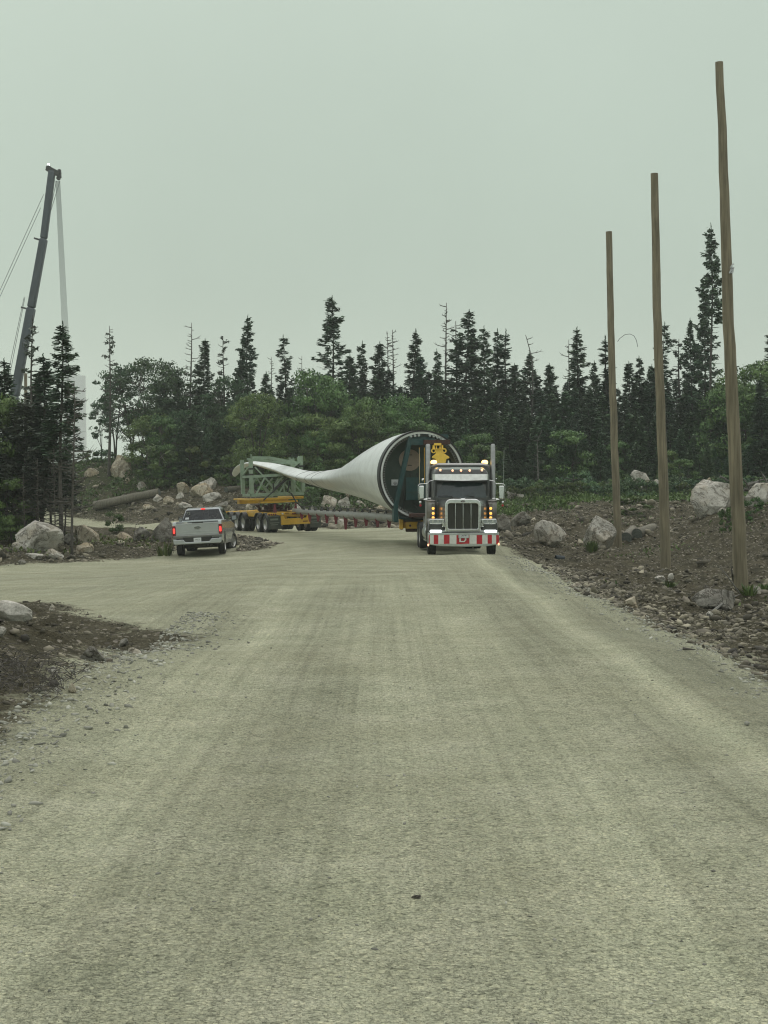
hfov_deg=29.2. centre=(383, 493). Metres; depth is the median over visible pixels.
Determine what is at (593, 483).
shrub
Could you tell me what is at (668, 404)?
spruce tree
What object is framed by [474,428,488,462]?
spruce tree
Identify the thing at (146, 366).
broadleaf tree
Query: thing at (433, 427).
broadleaf tree
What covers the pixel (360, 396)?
spruce tree
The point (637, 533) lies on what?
log
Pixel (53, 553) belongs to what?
boulder
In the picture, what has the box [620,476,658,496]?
shrub
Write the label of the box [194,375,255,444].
broadleaf tree
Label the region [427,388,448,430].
spruce tree
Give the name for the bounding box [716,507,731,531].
shrub
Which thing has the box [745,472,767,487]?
dead branch
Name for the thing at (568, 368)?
dead tree
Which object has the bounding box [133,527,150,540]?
boulder
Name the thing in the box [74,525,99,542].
boulder
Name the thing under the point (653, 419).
spruce tree
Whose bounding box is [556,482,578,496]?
shrub
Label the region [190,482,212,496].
boulder
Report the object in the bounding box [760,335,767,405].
spruce tree
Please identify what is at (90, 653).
boulder
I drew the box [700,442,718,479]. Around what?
spruce tree
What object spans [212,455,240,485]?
shrub
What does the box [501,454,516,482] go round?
spruce tree
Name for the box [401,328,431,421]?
spruce tree
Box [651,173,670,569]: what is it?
utility pole
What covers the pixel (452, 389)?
spruce tree
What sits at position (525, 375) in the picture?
spruce tree
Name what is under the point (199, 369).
spruce tree
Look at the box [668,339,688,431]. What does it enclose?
larch tree
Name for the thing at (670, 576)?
boulder
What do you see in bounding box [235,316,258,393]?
spruce tree
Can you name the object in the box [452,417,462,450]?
spruce tree
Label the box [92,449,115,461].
shrub
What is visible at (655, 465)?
spruce tree
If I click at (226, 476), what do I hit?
shrub
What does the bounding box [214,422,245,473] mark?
spruce tree
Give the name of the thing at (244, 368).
spruce tree
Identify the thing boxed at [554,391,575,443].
spruce tree
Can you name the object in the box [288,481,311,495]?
shrub
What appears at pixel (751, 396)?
broadleaf tree
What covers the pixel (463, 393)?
spruce tree
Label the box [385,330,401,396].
dead tree
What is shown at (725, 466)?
spruce tree
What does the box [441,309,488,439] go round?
spruce tree
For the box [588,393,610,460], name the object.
spruce tree
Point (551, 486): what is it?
shrub
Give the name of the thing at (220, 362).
larch tree
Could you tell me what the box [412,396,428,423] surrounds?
spruce tree
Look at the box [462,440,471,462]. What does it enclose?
spruce tree
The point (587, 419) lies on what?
spruce tree
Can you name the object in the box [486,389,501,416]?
spruce tree
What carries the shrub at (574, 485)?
on the ground at (720, 560)
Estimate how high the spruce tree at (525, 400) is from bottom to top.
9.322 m
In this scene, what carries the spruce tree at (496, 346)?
on the ground at (720, 560)
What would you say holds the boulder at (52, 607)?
on the ground at (720, 560)
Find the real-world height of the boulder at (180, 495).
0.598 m
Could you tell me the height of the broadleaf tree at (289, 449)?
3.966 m
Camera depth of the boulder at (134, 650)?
19.24 m
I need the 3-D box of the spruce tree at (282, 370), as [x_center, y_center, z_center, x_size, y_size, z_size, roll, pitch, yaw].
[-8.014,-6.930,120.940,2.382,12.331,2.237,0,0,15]
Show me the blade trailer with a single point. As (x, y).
(272, 518)
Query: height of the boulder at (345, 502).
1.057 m
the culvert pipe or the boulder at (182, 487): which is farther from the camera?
the boulder at (182, 487)
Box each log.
[93,488,160,509]
[224,483,263,491]
[622,525,636,541]
[631,523,656,538]
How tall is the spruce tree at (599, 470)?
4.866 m
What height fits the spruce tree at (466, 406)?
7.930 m
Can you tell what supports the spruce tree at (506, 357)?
on the ground at (720, 560)
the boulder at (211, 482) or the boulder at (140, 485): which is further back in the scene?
the boulder at (140, 485)
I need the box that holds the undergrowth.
[45,454,751,510]
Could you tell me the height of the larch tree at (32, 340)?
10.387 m
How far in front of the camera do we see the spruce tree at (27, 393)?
68.76 m
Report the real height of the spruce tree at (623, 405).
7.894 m
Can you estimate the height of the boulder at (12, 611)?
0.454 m
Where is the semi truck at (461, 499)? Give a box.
[417,444,504,553]
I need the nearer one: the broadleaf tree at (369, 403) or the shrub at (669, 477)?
the shrub at (669, 477)
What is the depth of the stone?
7.79 m
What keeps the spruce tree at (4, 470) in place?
on the ground at (720, 560)
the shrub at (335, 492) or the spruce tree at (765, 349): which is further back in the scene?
the spruce tree at (765, 349)
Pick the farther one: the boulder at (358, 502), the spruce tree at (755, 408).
the spruce tree at (755, 408)
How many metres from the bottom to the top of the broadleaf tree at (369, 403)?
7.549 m
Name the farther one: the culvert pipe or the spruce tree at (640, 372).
the spruce tree at (640, 372)
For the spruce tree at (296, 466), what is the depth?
108.96 m
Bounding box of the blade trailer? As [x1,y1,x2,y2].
[226,443,448,532]
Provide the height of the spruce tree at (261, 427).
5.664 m
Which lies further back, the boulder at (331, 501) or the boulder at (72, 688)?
the boulder at (331, 501)
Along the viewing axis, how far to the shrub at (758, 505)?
57.34 m
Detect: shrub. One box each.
[77,452,88,463]
[86,450,98,461]
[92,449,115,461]
[105,511,124,531]
[134,443,177,487]
[181,445,214,480]
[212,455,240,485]
[214,474,226,485]
[219,473,239,485]
[248,466,280,490]
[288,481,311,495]
[296,452,337,488]
[296,487,320,505]
[320,488,338,500]
[333,491,344,500]
[496,479,516,489]
[496,490,507,501]
[504,477,527,487]
[504,486,520,500]
[514,478,540,495]
[519,485,538,501]
[529,483,552,498]
[534,479,550,493]
[542,483,560,498]
[549,471,597,492]
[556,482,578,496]
[566,481,584,496]
[579,483,592,496]
[582,484,604,495]
[585,481,598,488]
[596,483,622,498]
[611,495,653,515]
[620,474,632,489]
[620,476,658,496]
[642,480,650,494]
[647,472,687,491]
[656,482,683,494]
[670,477,686,488]
[671,479,698,494]
[675,481,691,493]
[714,477,728,483]
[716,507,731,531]
[743,477,752,491]
[744,496,764,519]
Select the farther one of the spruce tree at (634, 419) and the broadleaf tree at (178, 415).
the broadleaf tree at (178, 415)
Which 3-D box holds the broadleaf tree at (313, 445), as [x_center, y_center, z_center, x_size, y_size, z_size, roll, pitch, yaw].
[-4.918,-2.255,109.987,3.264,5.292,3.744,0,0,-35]
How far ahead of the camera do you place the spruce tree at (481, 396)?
119.59 m
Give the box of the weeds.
[551,498,767,604]
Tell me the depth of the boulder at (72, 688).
15.21 m
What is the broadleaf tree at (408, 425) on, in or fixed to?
on the ground at (720, 560)
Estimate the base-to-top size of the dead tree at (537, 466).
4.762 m
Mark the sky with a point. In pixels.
(222, 163)
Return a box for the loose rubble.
[0,462,767,718]
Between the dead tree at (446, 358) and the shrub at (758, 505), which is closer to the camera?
the shrub at (758, 505)
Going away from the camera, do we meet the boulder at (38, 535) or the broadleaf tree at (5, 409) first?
the boulder at (38, 535)
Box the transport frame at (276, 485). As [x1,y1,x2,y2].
[240,454,304,508]
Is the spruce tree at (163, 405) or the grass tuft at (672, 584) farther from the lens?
the spruce tree at (163, 405)
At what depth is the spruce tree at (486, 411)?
116.05 m
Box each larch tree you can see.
[18,318,41,433]
[100,326,118,475]
[216,336,232,424]
[447,321,465,401]
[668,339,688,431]
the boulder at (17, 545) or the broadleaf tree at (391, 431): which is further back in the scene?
the broadleaf tree at (391, 431)
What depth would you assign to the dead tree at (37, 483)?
61.78 m
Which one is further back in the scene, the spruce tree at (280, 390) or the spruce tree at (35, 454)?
the spruce tree at (280, 390)
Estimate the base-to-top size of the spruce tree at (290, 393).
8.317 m
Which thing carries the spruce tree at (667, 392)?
on the ground at (720, 560)
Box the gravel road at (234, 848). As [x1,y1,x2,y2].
[0,502,767,1023]
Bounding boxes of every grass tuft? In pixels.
[155,543,174,555]
[583,539,598,551]
[662,580,677,587]
[737,582,758,595]
[758,583,767,590]
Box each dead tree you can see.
[15,475,31,528]
[29,458,45,521]
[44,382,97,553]
[44,450,66,527]
[177,323,200,408]
[266,357,275,412]
[383,332,393,402]
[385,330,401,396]
[434,303,456,394]
[524,335,540,416]
[530,431,544,479]
[560,345,581,411]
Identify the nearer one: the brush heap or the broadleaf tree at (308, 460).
the brush heap
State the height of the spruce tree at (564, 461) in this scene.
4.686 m
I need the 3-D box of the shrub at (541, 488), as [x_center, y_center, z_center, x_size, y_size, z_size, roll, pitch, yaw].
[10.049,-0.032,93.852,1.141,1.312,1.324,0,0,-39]
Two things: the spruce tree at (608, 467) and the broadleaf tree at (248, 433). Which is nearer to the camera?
the spruce tree at (608, 467)
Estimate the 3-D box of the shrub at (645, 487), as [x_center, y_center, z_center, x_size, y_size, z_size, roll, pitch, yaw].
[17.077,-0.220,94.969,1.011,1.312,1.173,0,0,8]
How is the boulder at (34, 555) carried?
on the ground at (720, 560)
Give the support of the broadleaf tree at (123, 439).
on the ground at (720, 560)
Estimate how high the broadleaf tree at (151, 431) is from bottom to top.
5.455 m
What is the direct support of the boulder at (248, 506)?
on the ground at (720, 560)
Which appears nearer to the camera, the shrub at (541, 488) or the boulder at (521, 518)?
the boulder at (521, 518)
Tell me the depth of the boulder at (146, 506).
108.25 m
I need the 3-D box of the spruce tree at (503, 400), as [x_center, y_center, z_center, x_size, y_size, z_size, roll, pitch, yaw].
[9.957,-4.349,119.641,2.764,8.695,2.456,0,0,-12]
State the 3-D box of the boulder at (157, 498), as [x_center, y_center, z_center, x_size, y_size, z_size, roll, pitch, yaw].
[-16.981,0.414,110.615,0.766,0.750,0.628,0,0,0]
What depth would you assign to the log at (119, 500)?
111.20 m
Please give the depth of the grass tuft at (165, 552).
61.40 m
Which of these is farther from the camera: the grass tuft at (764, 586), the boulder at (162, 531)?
the boulder at (162, 531)
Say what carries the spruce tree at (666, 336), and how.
on the ground at (720, 560)
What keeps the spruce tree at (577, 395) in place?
on the ground at (720, 560)
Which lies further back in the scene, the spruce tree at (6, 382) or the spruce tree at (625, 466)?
the spruce tree at (625, 466)
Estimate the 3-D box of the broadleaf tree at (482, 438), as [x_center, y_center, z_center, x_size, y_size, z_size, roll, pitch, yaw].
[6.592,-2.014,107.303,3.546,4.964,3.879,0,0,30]
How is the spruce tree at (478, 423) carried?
on the ground at (720, 560)
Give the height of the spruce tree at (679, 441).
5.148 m
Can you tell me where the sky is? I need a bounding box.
[0,0,767,462]
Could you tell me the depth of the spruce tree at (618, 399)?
119.25 m
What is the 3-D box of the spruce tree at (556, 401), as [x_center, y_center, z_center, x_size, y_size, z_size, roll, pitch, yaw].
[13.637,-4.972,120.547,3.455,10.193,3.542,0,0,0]
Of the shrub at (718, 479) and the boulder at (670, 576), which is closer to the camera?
the boulder at (670, 576)
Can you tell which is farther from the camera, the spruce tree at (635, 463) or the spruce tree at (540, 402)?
the spruce tree at (540, 402)
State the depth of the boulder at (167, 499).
108.58 m
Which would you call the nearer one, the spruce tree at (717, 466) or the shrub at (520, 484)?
the shrub at (520, 484)
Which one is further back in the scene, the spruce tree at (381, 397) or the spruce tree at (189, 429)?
the spruce tree at (381, 397)
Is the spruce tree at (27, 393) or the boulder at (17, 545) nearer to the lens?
the boulder at (17, 545)
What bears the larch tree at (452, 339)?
on the ground at (720, 560)
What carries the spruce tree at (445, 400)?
on the ground at (720, 560)
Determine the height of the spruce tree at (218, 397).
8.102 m
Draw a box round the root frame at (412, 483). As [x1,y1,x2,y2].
[392,434,449,521]
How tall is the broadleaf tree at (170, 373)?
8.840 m
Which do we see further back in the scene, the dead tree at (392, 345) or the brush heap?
the dead tree at (392, 345)
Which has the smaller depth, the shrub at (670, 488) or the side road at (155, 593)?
the side road at (155, 593)
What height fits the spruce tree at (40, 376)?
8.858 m
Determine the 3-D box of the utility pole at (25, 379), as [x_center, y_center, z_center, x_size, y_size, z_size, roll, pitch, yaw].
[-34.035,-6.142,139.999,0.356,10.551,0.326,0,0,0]
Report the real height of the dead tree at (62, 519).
4.565 m
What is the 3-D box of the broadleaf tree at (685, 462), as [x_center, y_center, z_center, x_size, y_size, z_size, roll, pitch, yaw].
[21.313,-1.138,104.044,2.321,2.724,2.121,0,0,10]
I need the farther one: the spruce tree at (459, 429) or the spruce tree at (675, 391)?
the spruce tree at (675, 391)
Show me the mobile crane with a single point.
(30, 311)
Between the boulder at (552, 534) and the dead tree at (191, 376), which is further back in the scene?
the dead tree at (191, 376)
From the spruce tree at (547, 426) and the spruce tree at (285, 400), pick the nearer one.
the spruce tree at (547, 426)
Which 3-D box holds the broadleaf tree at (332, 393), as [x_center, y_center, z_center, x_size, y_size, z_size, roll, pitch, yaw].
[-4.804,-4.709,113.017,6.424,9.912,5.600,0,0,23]
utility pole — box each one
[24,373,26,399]
[606,231,637,547]
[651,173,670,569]
[715,61,748,590]
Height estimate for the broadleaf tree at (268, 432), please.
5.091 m
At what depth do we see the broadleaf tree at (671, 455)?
105.58 m
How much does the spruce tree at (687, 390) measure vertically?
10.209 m
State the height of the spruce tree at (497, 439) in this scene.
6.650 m
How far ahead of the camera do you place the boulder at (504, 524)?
67.29 m
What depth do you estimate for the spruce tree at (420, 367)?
117.77 m
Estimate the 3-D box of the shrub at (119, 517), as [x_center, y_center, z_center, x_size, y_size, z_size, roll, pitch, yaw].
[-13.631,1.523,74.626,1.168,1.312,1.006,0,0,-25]
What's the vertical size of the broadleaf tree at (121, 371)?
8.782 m
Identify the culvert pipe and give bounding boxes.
[555,555,564,558]
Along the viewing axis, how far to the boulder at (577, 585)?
35.82 m
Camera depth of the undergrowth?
114.02 m
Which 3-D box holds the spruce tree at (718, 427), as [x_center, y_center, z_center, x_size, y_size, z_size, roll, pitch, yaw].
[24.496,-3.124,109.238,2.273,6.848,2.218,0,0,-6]
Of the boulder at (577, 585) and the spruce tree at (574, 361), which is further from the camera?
the spruce tree at (574, 361)
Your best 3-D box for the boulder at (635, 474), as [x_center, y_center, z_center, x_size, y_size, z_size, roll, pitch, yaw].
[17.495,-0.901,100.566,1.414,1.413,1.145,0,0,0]
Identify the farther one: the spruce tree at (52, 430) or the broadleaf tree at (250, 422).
the broadleaf tree at (250, 422)
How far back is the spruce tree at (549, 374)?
118.86 m
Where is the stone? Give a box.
[411,895,420,898]
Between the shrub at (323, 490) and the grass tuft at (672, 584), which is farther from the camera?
the shrub at (323, 490)
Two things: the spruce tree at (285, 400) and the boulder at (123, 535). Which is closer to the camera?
the boulder at (123, 535)
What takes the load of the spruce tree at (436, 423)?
on the ground at (720, 560)
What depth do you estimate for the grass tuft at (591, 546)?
59.23 m
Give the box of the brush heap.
[0,641,102,700]
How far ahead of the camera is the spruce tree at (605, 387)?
118.64 m
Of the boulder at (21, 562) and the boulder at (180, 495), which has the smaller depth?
the boulder at (21, 562)
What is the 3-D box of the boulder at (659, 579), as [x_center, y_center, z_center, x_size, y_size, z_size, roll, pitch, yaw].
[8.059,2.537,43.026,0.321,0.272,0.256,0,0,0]
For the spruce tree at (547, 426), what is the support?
on the ground at (720, 560)
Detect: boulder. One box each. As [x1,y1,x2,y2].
[0,600,32,621]
[0,626,5,636]
[12,542,20,550]
[15,520,64,551]
[18,560,26,564]
[26,553,42,558]
[43,548,63,559]
[48,666,57,674]
[49,604,54,610]
[64,533,75,544]
[68,683,75,692]
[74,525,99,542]
[76,542,93,553]
[79,646,104,660]
[84,468,98,476]
[110,455,131,477]
[116,532,132,540]
[119,638,128,646]
[128,648,140,653]
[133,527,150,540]
[137,482,146,489]
[142,504,151,509]
[151,517,171,541]
[153,494,161,501]
[163,496,174,503]
[176,482,188,492]
[176,492,183,498]
[178,502,191,508]
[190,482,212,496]
[198,477,216,489]
[202,492,221,501]
[214,501,227,507]
[246,504,252,509]
[321,495,336,509]
[336,519,343,528]
[337,497,350,509]
[356,500,365,506]
[497,513,510,531]
[507,491,524,498]
[510,511,530,525]
[533,520,565,546]
[571,582,581,587]
[583,515,616,548]
[623,596,637,607]
[630,470,648,489]
[654,576,664,582]
[668,573,673,581]
[690,479,730,517]
[691,588,734,610]
[745,483,767,506]
[753,586,761,593]
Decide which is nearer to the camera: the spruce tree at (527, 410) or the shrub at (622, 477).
the shrub at (622, 477)
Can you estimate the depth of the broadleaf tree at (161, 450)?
113.80 m
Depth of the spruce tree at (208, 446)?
114.32 m
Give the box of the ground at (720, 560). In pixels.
[0,459,767,718]
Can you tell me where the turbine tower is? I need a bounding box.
[66,375,86,461]
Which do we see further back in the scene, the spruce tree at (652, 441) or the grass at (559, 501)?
the spruce tree at (652, 441)
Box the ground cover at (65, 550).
[0,527,172,557]
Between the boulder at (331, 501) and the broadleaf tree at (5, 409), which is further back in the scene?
the boulder at (331, 501)
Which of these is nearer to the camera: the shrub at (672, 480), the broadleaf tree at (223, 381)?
the shrub at (672, 480)
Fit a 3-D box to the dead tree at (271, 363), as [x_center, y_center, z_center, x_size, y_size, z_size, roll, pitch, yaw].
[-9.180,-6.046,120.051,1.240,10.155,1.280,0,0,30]
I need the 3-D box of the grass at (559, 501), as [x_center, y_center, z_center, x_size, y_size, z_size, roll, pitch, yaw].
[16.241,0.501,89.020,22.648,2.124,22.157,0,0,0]
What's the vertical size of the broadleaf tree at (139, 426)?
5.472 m
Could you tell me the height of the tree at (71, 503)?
7.491 m
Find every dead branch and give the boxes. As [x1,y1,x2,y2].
[707,561,740,615]
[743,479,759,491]
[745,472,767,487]
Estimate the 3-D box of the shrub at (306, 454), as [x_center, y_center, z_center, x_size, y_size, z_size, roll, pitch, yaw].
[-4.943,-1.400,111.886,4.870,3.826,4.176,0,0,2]
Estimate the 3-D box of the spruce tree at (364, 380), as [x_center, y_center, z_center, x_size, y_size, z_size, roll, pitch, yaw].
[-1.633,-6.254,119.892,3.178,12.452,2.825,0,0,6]
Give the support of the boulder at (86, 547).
on the ground at (720, 560)
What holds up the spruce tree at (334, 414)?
on the ground at (720, 560)
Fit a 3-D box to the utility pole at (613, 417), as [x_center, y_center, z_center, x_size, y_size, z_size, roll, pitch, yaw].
[10.166,-4.000,63.003,1.358,14.405,0.344,0,0,0]
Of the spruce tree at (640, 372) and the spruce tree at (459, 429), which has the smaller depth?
the spruce tree at (459, 429)
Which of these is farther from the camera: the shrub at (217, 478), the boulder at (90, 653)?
the shrub at (217, 478)
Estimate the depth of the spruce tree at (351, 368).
117.89 m
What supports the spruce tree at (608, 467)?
on the ground at (720, 560)
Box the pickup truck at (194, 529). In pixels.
[172,506,236,555]
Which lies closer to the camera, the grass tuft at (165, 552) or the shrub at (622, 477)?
the grass tuft at (165, 552)
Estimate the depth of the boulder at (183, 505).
106.81 m
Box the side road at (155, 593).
[0,545,298,631]
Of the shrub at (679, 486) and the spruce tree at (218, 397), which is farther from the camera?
the spruce tree at (218, 397)
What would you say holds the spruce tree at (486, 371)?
on the ground at (720, 560)
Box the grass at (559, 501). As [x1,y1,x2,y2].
[496,489,747,516]
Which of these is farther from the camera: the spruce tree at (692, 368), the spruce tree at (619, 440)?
the spruce tree at (692, 368)
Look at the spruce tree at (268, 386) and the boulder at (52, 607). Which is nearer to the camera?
the boulder at (52, 607)
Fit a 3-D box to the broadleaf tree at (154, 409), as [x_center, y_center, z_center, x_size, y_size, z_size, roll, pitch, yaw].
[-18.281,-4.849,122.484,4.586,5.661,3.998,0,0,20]
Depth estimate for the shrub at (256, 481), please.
109.94 m
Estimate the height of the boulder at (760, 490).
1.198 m
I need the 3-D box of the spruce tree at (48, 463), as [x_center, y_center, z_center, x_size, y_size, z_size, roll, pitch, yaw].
[-14.518,-0.388,63.830,2.413,5.986,2.388,0,0,25]
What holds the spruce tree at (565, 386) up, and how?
on the ground at (720, 560)
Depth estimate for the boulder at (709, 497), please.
60.88 m
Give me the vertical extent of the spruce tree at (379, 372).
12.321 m
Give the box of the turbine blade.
[232,430,462,519]
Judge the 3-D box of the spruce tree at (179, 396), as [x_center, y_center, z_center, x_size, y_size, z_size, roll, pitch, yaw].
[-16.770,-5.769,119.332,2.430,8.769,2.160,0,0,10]
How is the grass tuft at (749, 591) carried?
on the ground at (720, 560)
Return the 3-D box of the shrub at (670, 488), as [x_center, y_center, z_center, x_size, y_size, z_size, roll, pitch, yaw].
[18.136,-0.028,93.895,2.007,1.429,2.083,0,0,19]
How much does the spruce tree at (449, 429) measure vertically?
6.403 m
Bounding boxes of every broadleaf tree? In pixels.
[0,392,45,536]
[0,478,34,545]
[88,400,114,456]
[92,370,141,458]
[94,362,158,457]
[105,356,192,440]
[118,408,150,456]
[121,413,176,470]
[136,366,220,437]
[139,402,176,451]
[142,414,171,450]
[144,376,197,442]
[145,416,188,476]
[148,443,179,482]
[158,409,212,457]
[174,403,222,451]
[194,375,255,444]
[205,403,243,443]
[220,401,261,449]
[221,391,293,485]
[221,405,271,448]
[230,430,263,456]
[236,466,257,487]
[256,427,286,454]
[262,414,327,486]
[264,444,296,489]
[282,368,359,457]
[295,412,355,470]
[298,428,340,470]
[314,420,374,470]
[332,409,386,467]
[334,396,387,462]
[334,451,357,468]
[360,434,388,449]
[373,425,406,444]
[377,393,432,436]
[394,417,437,432]
[412,423,442,433]
[454,432,503,469]
[464,443,504,482]
[542,429,597,486]
[606,441,636,477]
[655,450,684,477]
[669,459,701,485]
[688,387,762,472]
[702,360,767,453]
[702,382,767,476]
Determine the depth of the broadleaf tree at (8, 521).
63.28 m
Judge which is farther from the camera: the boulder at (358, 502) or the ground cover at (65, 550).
the boulder at (358, 502)
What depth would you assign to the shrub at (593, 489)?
94.51 m
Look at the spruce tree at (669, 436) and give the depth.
110.87 m
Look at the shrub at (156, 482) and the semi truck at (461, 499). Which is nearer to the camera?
the semi truck at (461, 499)
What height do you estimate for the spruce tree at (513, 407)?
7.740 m
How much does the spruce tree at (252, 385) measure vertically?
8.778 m
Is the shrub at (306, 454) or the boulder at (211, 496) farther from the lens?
the shrub at (306, 454)
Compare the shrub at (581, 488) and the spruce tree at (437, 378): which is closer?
the shrub at (581, 488)
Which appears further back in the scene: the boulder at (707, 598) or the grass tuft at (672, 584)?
the grass tuft at (672, 584)
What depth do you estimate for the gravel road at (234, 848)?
9.86 m
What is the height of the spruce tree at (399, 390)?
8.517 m
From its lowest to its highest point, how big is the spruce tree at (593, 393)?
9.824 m
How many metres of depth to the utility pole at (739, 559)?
37.88 m
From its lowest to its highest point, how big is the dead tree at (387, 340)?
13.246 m
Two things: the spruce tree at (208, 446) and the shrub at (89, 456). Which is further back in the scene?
the shrub at (89, 456)
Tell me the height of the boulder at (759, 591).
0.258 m
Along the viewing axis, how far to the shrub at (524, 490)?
91.87 m
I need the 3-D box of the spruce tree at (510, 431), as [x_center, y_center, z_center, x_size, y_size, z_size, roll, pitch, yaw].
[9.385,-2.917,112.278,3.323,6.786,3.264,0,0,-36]
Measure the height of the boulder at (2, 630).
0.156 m
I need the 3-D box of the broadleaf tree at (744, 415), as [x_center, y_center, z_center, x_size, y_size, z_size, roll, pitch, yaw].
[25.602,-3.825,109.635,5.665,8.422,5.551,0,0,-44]
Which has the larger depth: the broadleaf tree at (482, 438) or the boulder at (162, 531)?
the broadleaf tree at (482, 438)
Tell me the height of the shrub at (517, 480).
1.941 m
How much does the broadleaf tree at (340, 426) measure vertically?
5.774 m
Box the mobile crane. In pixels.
[0,164,69,459]
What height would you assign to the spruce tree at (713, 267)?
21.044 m
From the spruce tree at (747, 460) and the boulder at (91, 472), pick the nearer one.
the spruce tree at (747, 460)
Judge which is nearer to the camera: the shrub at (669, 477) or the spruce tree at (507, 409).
the shrub at (669, 477)
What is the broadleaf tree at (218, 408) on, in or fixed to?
on the ground at (720, 560)
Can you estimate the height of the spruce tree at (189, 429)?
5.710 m
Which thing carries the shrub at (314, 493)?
on the ground at (720, 560)
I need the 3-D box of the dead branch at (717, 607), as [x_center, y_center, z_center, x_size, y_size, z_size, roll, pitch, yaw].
[6.884,2.049,30.885,0.637,0.893,9.617,0,0,17]
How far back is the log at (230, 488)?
109.08 m
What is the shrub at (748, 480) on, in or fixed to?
on the ground at (720, 560)
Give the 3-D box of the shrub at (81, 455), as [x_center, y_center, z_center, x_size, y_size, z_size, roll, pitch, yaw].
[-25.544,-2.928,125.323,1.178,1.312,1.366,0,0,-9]
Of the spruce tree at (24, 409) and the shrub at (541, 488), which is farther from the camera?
the shrub at (541, 488)
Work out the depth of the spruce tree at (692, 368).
115.97 m
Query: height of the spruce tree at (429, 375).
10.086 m
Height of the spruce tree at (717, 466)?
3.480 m
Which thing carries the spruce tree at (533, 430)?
on the ground at (720, 560)
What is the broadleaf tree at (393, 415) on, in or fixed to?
on the ground at (720, 560)
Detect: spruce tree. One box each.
[0,357,16,480]
[0,398,57,540]
[0,422,30,528]
[0,439,17,512]
[9,353,77,521]
[10,383,52,511]
[14,449,58,522]
[21,417,78,526]
[33,320,86,546]
[52,451,82,535]
[156,379,175,450]
[167,371,189,451]
[169,413,202,483]
[189,395,204,464]
[190,340,215,455]
[197,433,217,477]
[201,377,223,445]
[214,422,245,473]
[226,371,246,412]
[231,348,254,433]
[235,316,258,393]
[246,375,257,428]
[251,372,275,439]
[254,421,267,474]
[266,400,285,477]
[274,334,298,408]
[275,385,284,410]
[277,386,299,457]
[282,388,291,413]
[284,454,306,491]
[296,371,316,415]
[297,403,315,454]
[308,295,351,417]
[318,410,334,454]
[331,405,339,442]
[338,356,365,438]
[350,340,371,433]
[351,387,367,443]
[365,376,382,436]
[368,341,391,404]
[372,376,391,400]
[380,392,390,426]
[383,368,397,402]
[396,387,402,405]
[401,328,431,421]
[410,355,434,423]
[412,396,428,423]
[424,348,450,414]
[425,372,432,405]
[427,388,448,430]
[434,387,456,433]
[434,420,442,433]
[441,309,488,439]
[442,412,457,441]
[446,377,460,440]
[448,389,465,441]
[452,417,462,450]
[455,382,472,433]
[461,398,476,446]
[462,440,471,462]
[464,328,501,427]
[467,396,485,455]
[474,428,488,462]
[475,398,502,463]
[478,384,487,423]
[479,405,489,458]
[482,328,514,414]
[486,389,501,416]
[489,410,518,481]
[495,330,513,411]
[495,413,520,481]
[495,453,505,481]
[498,388,518,427]
[499,401,515,453]
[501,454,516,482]
[504,363,527,432]
[504,400,521,464]
[517,352,544,452]
[517,383,530,415]
[520,407,531,467]
[523,443,547,492]
[526,414,548,482]
[532,390,552,440]
[532,412,562,480]
[542,363,559,425]
[544,380,560,408]
[549,417,568,477]
[550,435,571,489]
[554,380,572,416]
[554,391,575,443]
[563,328,595,445]
[566,442,581,487]
[567,377,585,421]
[567,388,587,450]
[576,388,608,480]
[583,416,605,482]
[583,453,592,474]
[584,361,606,444]
[587,373,600,447]
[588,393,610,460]
[591,432,609,482]
[597,335,620,425]
[598,454,611,481]
[599,422,611,474]
[606,403,626,454]
[607,431,621,474]
[616,390,623,428]
[617,395,631,437]
[618,358,652,454]
[618,362,643,430]
[619,411,652,471]
[619,413,635,469]
[619,442,631,476]
[627,441,641,476]
[641,413,668,479]
[641,456,653,488]
[642,365,655,432]
[644,321,674,415]
[648,397,655,469]
[651,445,667,479]
[652,394,680,462]
[665,386,676,435]
[666,423,676,469]
[668,427,694,478]
[672,377,680,417]
[676,320,702,437]
[677,371,697,428]
[682,434,701,480]
[684,296,721,438]
[695,222,722,473]
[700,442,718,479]
[702,405,724,473]
[709,448,721,477]
[713,411,728,481]
[722,457,728,479]
[741,378,767,479]
[742,445,754,481]
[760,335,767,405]
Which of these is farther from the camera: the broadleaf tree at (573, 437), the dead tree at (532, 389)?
the dead tree at (532, 389)
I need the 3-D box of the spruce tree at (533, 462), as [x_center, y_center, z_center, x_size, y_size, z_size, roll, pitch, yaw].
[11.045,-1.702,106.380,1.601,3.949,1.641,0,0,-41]
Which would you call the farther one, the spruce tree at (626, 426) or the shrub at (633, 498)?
the spruce tree at (626, 426)
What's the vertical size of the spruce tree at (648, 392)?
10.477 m
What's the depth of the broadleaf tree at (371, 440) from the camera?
110.63 m
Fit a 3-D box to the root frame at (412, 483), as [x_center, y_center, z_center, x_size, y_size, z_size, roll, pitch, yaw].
[1.508,-0.628,59.923,2.373,3.594,0.518,0,0,-12]
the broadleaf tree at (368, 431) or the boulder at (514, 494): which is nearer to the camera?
the boulder at (514, 494)
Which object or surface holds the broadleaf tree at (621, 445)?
on the ground at (720, 560)
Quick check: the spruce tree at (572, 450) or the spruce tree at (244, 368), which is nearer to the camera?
the spruce tree at (572, 450)
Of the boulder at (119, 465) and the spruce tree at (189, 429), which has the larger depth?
the boulder at (119, 465)

